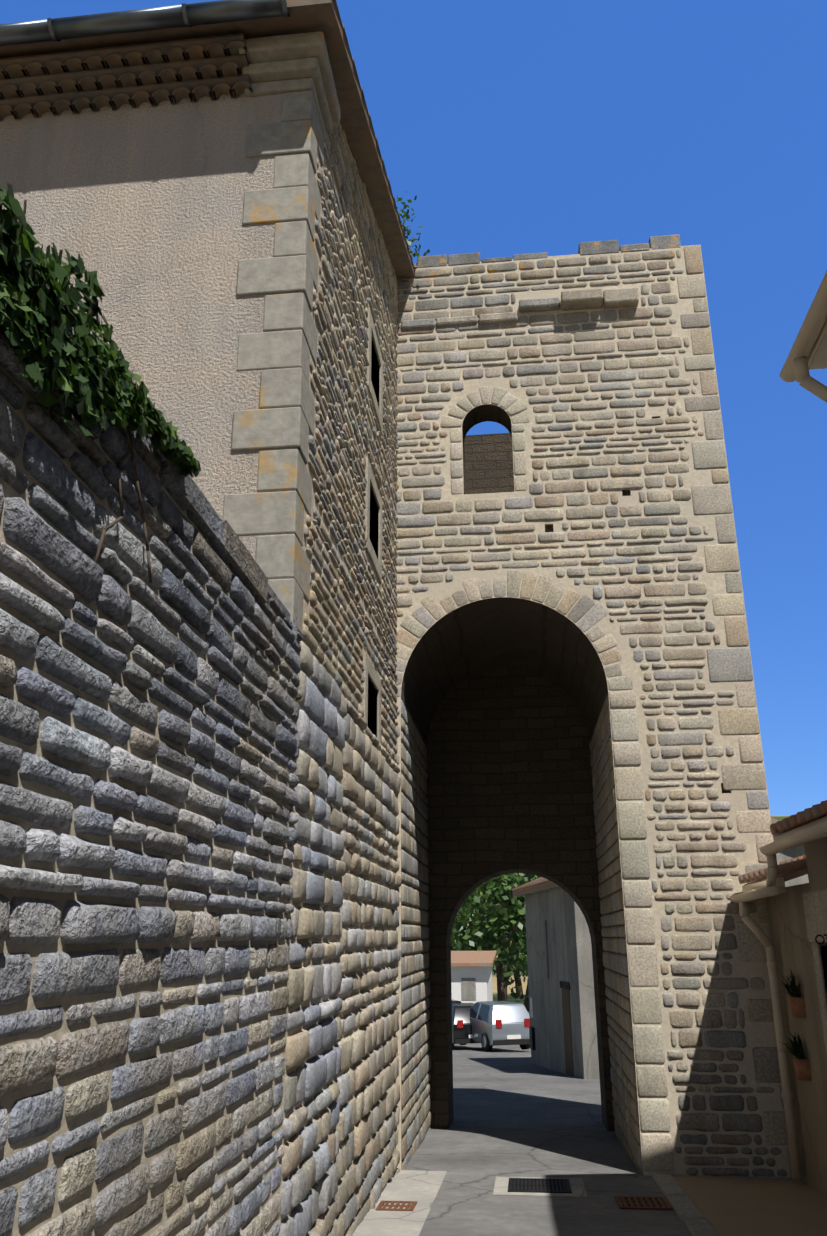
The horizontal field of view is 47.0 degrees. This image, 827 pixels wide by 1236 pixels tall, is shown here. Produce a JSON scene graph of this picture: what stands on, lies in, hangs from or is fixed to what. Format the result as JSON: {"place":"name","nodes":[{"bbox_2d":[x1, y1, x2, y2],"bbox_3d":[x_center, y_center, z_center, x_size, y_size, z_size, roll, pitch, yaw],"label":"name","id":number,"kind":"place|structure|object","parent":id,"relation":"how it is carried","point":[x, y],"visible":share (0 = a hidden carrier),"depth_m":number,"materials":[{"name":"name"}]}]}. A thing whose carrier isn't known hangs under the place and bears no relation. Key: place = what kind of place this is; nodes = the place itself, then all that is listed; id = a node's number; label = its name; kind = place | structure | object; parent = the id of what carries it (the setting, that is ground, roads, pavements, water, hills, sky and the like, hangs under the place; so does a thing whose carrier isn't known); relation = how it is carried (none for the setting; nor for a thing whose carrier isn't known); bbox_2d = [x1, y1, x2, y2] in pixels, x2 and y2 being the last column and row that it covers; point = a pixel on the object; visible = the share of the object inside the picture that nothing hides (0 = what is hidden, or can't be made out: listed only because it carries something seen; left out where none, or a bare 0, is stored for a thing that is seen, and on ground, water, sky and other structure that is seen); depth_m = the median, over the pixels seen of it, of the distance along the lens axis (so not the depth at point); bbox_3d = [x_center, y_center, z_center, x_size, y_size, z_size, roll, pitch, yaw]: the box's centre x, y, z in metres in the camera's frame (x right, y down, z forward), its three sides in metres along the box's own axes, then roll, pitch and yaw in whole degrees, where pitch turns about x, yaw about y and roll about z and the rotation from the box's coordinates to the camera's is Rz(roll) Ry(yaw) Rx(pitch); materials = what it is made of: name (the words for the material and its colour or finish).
{"place":"outdoors","nodes":[
{"label":"outdoors","id":0,"kind":"place"},
{"bbox_2d":[0,0,826,815],"label":"sky","id":1,"kind":"structure","parent":0,"point":[552,127],"materials":[{"name":"blue"}]},
{"bbox_2d":[452,1011,601,1121],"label":"road asphalt","id":2,"kind":"structure","parent":0,"point":[505,1083],"depth_m":17.83,"materials":[{"name":"grey asphalt"}]},
{"bbox_2d":[452,1003,474,1043],"bbox_3d":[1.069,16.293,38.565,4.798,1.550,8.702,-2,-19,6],"label":"car","id":3,"kind":"object","parent":2,"relation":"on","point":[460,1011],"depth_m":34.67,"materials":[{"name":"black metal"}]},
{"bbox_2d":[457,1020,462,1027],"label":"black car taillights","id":4,"kind":"object","parent":3,"relation":"attached to","point":[459,1023],"visible":0.46,"depth_m":34.49,"materials":[{"name":"plastic"}]},
{"bbox_2d":[454,1039,478,1043],"bbox_3d":[2.239,15.323,34.502,1.590,0.155,0.130,5,-19,-15],"label":"car bumper","id":5,"kind":"object","parent":3,"relation":"attached to","point":[463,1041],"visible":0.36,"depth_m":34.33,"materials":[{"name":"black plastic"}]},
{"bbox_2d":[470,1001,529,1045],"bbox_3d":[2.875,14.709,34.766,1.592,1.327,3.848,6,-19,-17],"label":"silver hatchback car","id":6,"kind":"object","parent":2,"relation":"on","point":[512,1015],"depth_m":33.34,"materials":[{"name":"silver metal"}]},
{"bbox_2d":[482,1036,485,1047],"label":"silver hatchback hubs","id":7,"kind":"object","parent":6,"relation":"attached to","point":[484,1041],"visible":0.04,"depth_m":33.26,"materials":[{"name":"grey metal"}]},
{"bbox_2d":[481,1032,529,1050],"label":"silver hatchback tyres","id":8,"kind":"object","parent":6,"relation":"attached to","point":[488,1047],"visible":0.23,"depth_m":33.27,"materials":[{"name":"rubber"}]},
{"bbox_2d":[493,1039,529,1045],"bbox_3d":[3.454,14.649,32.888,1.510,0.162,0.130,6,-19,-17],"label":"bumper","id":9,"kind":"object","parent":6,"relation":"attached to","point":[511,1042],"visible":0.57,"depth_m":32.80,"materials":[{"name":"black plastic"}]},
{"bbox_2d":[496,1018,529,1027],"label":"tail lights","id":10,"kind":"object","parent":6,"relation":"attached to","point":[499,1022],"visible":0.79,"depth_m":32.95},
{"bbox_2d":[507,1035,520,1038],"bbox_3d":[3.464,14.485,32.908,0.520,0.122,0.040,6,-19,-17],"label":"license plate","id":11,"kind":"object","parent":6,"relation":"attached to","point":[513,1036],"visible":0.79,"depth_m":32.89,"materials":[{"name":"white plastic"}]},
{"bbox_2d":[404,1120,691,1235],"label":"road asphalt","id":12,"kind":"structure","parent":0,"point":[473,1158],"depth_m":8.86,"materials":[{"name":"grey asphalt"}]},
{"bbox_2d":[353,1170,446,1235],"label":"concrete gutter strip","id":13,"kind":"object","parent":12,"relation":"on","point":[421,1188],"visible":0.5,"depth_m":7.77,"materials":[{"name":"grey concrete"}]},
{"bbox_2d":[375,1201,416,1210],"bbox_3d":[-0.135,4.769,7.721,0.300,0.030,0.340,-2,-19,6],"label":"drain grate","id":14,"kind":"object","parent":13,"relation":"on","point":[382,1205],"visible":1,"depth_m":7.71,"materials":[{"name":"brown metal"}]},
{"bbox_2d":[493,1176,586,1196],"bbox_3d":[1.129,5.098,8.546,0.800,0.046,0.880,-2,-19,6],"label":"drain frame","id":15,"kind":"object","parent":12,"relation":"on","point":[576,1186],"visible":0.6,"depth_m":8.44,"materials":[{"name":"grey concrete"}]},
{"bbox_2d":[512,1180,566,1190],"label":"grate openings","id":16,"kind":"object","parent":15,"relation":"in","point":[539,1186],"visible":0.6,"depth_m":8.52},
{"bbox_2d":[508,1178,571,1192],"bbox_3d":[1.129,5.094,8.547,0.550,0.044,0.620,-2,-19,6],"label":"drain grate","id":17,"kind":"object","parent":15,"relation":"on","point":[533,1184],"visible":1,"depth_m":8.52,"materials":[{"name":"metal"}]},
{"bbox_2d":[620,1198,666,1206],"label":"grate holes","id":18,"kind":"object","parent":12,"relation":"on","point":[645,1202],"visible":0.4,"depth_m":7.87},
{"bbox_2d":[615,1196,672,1209],"bbox_3d":[1.891,4.817,7.841,0.420,0.036,0.460,-2,-19,6],"label":"drain grate","id":19,"kind":"object","parent":12,"relation":"on","point":[642,1201],"visible":1,"depth_m":7.80,"materials":[{"name":"brown metal"}]},
{"bbox_2d":[652,1174,718,1235],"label":"kerb stones","id":20,"kind":"object","parent":12,"relation":"on","point":[691,1216],"visible":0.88,"depth_m":7.59,"materials":[{"name":"grey stone"}]},
{"bbox_2d":[455,815,789,1004],"bbox_3d":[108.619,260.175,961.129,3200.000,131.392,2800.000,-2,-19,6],"label":"terrain","id":21,"kind":"structure","parent":0,"point":[510,998],"depth_m":137.22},
{"bbox_2d":[0,297,288,1235],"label":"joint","id":22,"kind":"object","parent":21,"relation":"on","point":[10,1099],"depth_m":3.20,"materials":[{"name":"stone"}]},
{"bbox_2d":[0,183,200,477],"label":"ivy on retaining wall","id":23,"kind":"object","parent":22,"relation":"attached to","point":[59,315],"visible":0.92,"depth_m":2.76,"materials":[{"name":"green plant"}]},
{"bbox_2d":[94,385,151,582],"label":"ivy stems","id":24,"kind":"object","parent":23,"relation":"attached to","point":[120,462],"visible":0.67,"depth_m":3.28,"materials":[{"name":"brown plant"}]},
{"bbox_2d":[0,261,302,1235],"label":"retaining wall stones","id":25,"kind":"object","parent":22,"relation":"attached to","point":[26,527],"visible":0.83,"depth_m":3.25,"materials":[{"name":"grey stone"}]},
{"bbox_2d":[29,271,297,639],"bbox_3d":[-1.651,-1.723,0.412,0.669,0.159,11.380,-2,-19,6],"label":"wall coping","id":26,"kind":"object","parent":22,"relation":"attached to","point":[201,508],"visible":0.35,"depth_m":4.27,"materials":[{"name":"grey stone"}]},
{"bbox_2d":[0,92,396,1235],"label":"house","id":27,"kind":"structure","parent":21,"relation":"on","point":[140,208],"depth_m":6.84,"materials":[{"name":"paint"}]},
{"bbox_2d":[0,33,253,120],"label":"roof tile cornice","id":28,"kind":"structure","parent":27,"relation":"attached to","point":[98,79],"depth_m":7.13,"materials":[{"name":"brown tile"}]},
{"bbox_2d":[0,0,414,277],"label":"house roof","id":29,"kind":"structure","parent":27,"relation":"attached to","point":[306,16],"depth_m":7.24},
{"bbox_2d":[0,0,289,45],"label":"gutter","id":30,"kind":"object","parent":29,"relation":"attached to","point":[139,20],"visible":1,"depth_m":6.83,"materials":[{"name":"grey metal"}]},
{"bbox_2d":[334,0,414,270],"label":"house rake tiles","id":31,"kind":"object","parent":29,"relation":"attached to","point":[346,39],"visible":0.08,"depth_m":8.52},
{"bbox_2d":[222,90,323,634],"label":"corner quoins","id":32,"kind":"object","parent":27,"relation":"attached to","point":[291,265],"visible":0.83,"depth_m":6.42,"materials":[{"name":"beige stone"}]},
{"bbox_2d":[239,31,339,141],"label":"cornice","id":33,"kind":"structure","parent":27,"relation":"attached to","point":[280,64],"depth_m":7.06,"materials":[{"name":"beige stone"}]},
{"bbox_2d":[280,641,400,1235],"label":"house base stones","id":34,"kind":"object","parent":27,"relation":"attached to","point":[333,719],"visible":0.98,"depth_m":6.75,"materials":[{"name":"beige stone"}]},
{"bbox_2d":[302,121,398,762],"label":"house stones","id":35,"kind":"object","parent":27,"relation":"attached to","point":[329,238],"visible":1,"depth_m":8.28,"materials":[{"name":"beige stone"}]},
{"bbox_2d":[363,307,382,751],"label":"window surrounds","id":36,"kind":"object","parent":27,"relation":"attached to","point":[370,673],"visible":0.38,"depth_m":9.55,"materials":[{"name":"beige stone"}]},
{"bbox_2d":[395,192,429,264],"bbox_3d":[-0.182,-5.174,12.712,0.806,1.103,0.622,-2,-19,6],"label":"roof bush","id":37,"kind":"object","parent":27,"relation":"on","point":[407,216],"visible":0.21,"depth_m":12.69,"materials":[{"name":"green plant"}]},
{"bbox_2d":[451,966,492,1002],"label":"building wall","id":38,"kind":"structure","parent":21,"relation":"on","point":[482,975],"depth_m":46.79,"materials":[{"name":"paint"}]},
{"bbox_2d":[461,978,475,999],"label":"white house windows","id":39,"kind":"structure","parent":38,"relation":"in","point":[468,987],"depth_m":46.59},
{"bbox_2d":[451,951,496,965],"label":"roof","id":40,"kind":"structure","parent":38,"relation":"on","point":[472,958],"depth_m":49.45,"materials":[{"name":"tile"}]},
{"bbox_2d":[451,879,526,955],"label":"tree foliage","id":41,"kind":"object","parent":21,"relation":"on","point":[468,898],"depth_m":64.91,"materials":[{"name":"green plant"}]},
{"bbox_2d":[474,875,521,1000],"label":"tree trunk","id":42,"kind":"object","parent":21,"relation":"on","point":[506,968],"depth_m":81.57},
{"bbox_2d":[476,876,523,998],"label":"tree trunk","id":43,"kind":"object","parent":21,"relation":"on","point":[519,989],"depth_m":101.93,"materials":[{"name":"brown plant"}]},
{"bbox_2d":[451,873,558,1000],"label":"tree foliage","id":44,"kind":"object","parent":21,"relation":"on","point":[484,937],"depth_m":57.28,"materials":[{"name":"green plant"}]},
{"bbox_2d":[476,874,536,1010],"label":"tree","id":45,"kind":"object","parent":21,"relation":"on","point":[513,953],"depth_m":71.91,"materials":[{"name":"green plant"}]},
{"bbox_2d":[478,873,559,972],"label":"tree foliage","id":46,"kind":"object","parent":21,"relation":"on","point":[524,922],"depth_m":61.37,"materials":[{"name":"green plant"}]},
{"bbox_2d":[401,694,641,1173],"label":"passage side walls","id":47,"kind":"structure","parent":21,"relation":"on","point":[415,994],"depth_m":11.01,"materials":[{"name":"beige stone"}]},
{"bbox_2d":[396,248,786,1176],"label":"tower face stones","id":48,"kind":"object","parent":21,"relation":"on","point":[624,470],"visible":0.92,"depth_m":11.29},
{"bbox_2d":[396,245,789,1177],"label":"gate tower","id":49,"kind":"structure","parent":21,"relation":"on","point":[502,697],"depth_m":12.03,"materials":[{"name":"stone"}]},
{"bbox_2d":[397,287,638,329],"bbox_3d":[1.189,-3.963,12.208,3.334,0.314,0.248,-2,-19,6],"label":"stone ledge","id":50,"kind":"object","parent":49,"relation":"attached to","point":[596,298],"visible":0.79,"depth_m":12.13,"materials":[{"name":"beige stone"}]},
{"bbox_2d":[413,234,680,267],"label":"parapet stones","id":51,"kind":"object","parent":49,"relation":"attached to","point":[612,246],"visible":0.4,"depth_m":12.47,"materials":[{"name":"beige stone"}]},
{"bbox_2d":[396,245,791,1177],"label":"tower dressed stones","id":52,"kind":"object","parent":49,"relation":"attached to","point":[728,665],"visible":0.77,"depth_m":10.46,"materials":[{"name":"beige stone"}]},
{"bbox_2d":[525,883,804,1078],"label":"house","id":53,"kind":"structure","parent":21,"relation":"on","point":[558,911],"depth_m":22.86,"materials":[{"name":"concrete"}]},
{"bbox_2d":[530,997,533,1017],"bbox_3d":[3.289,10.765,26.310,0.070,0.500,0.350,1,-19,-4],"label":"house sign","id":54,"kind":"object","parent":53,"relation":"attached to","point":[531,1007],"visible":0.57,"depth_m":26.27,"materials":[{"name":"grey metal"}]},
{"bbox_2d":[529,1027,535,1049],"bbox_3d":[3.268,11.476,25.991,0.130,0.550,0.400,1,-19,-4],"label":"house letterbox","id":55,"kind":"object","parent":53,"relation":"attached to","point":[532,1036],"visible":0.71,"depth_m":25.87,"materials":[{"name":"black metal"}]},
{"bbox_2d":[540,921,548,978],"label":"house shutters","id":56,"kind":"object","parent":53,"relation":"attached to","point":[544,949],"visible":0.79,"depth_m":24.61,"materials":[{"name":"grey wood"}]},
{"bbox_2d":[560,981,569,989],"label":"house lintels","id":57,"kind":"object","parent":53,"relation":"attached to","point":[564,985],"visible":0.21,"depth_m":22.19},
{"bbox_2d":[561,988,573,1075],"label":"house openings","id":58,"kind":"object","parent":53,"relation":"attached to","point":[567,1032],"visible":0.07,"depth_m":21.96,"materials":[{"name":"brown wood"}]},
{"bbox_2d":[513,818,788,896],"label":"house roof","id":59,"kind":"structure","parent":53,"relation":"attached to","point":[543,886],"depth_m":24.29,"materials":[{"name":"brown tile"}]},
{"bbox_2d":[512,877,550,891],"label":"house roof tiles","id":60,"kind":"object","parent":59,"relation":"on","point":[539,881],"visible":0.23,"depth_m":25.51,"materials":[{"name":"tile"}]},
{"bbox_2d":[738,800,826,884],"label":"roof tiles","id":61,"kind":"object","parent":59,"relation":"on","point":[792,868],"visible":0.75,"depth_m":8.29,"materials":[{"name":"brown tile"}]},
{"bbox_2d":[773,832,808,882],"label":"wall","id":62,"kind":"structure","parent":53,"relation":"attached to","point":[793,852],"depth_m":22.22,"materials":[{"name":"white paint"}]},
{"bbox_2d":[730,271,826,1178],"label":"house gutters","id":63,"kind":"object","parent":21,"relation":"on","point":[809,337],"visible":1,"depth_m":8.21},
{"bbox_2d":[802,889,826,1056],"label":"house door stones","id":64,"kind":"object","parent":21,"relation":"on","point":[815,906],"visible":0.88,"depth_m":8.00,"materials":[{"name":"beige stone"}]},
{"bbox_2d":[804,837,826,1005],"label":"house wall","id":65,"kind":"structure","parent":21,"relation":"on","point":[816,855],"depth_m":7.99,"materials":[{"name":"beige paint"}]},
{"bbox_2d":[815,934,826,944],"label":"iron wall bracket","id":66,"kind":"object","parent":65,"relation":"attached to","point":[822,937],"visible":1,"depth_m":6.86,"materials":[{"name":"black metal"}]},
{"bbox_2d":[672,1176,826,1235],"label":"forecourt gravel","id":67,"kind":"structure","parent":0,"point":[748,1206],"depth_m":7.80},
{"bbox_2d":[766,883,826,1196],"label":"house wall","id":68,"kind":"structure","parent":67,"relation":"on","point":[792,944],"depth_m":8.55,"materials":[{"name":"beige paint"}]},
{"bbox_2d":[787,996,811,1080],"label":"flower pots","id":69,"kind":"object","parent":68,"relation":"attached to","point":[801,1066],"depth_m":8.49,"materials":[{"name":"ceramic"}]},
{"bbox_2d":[771,968,804,1058],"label":"potted plants","id":70,"kind":"object","parent":69,"relation":"in","point":[796,1047],"depth_m":8.57,"materials":[{"name":"green plant"}]},
{"bbox_2d":[809,331,826,369],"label":"roof soffit","id":71,"kind":"structure","parent":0,"point":[819,360],"depth_m":7.47,"materials":[{"name":"beige paint"}]}
]}

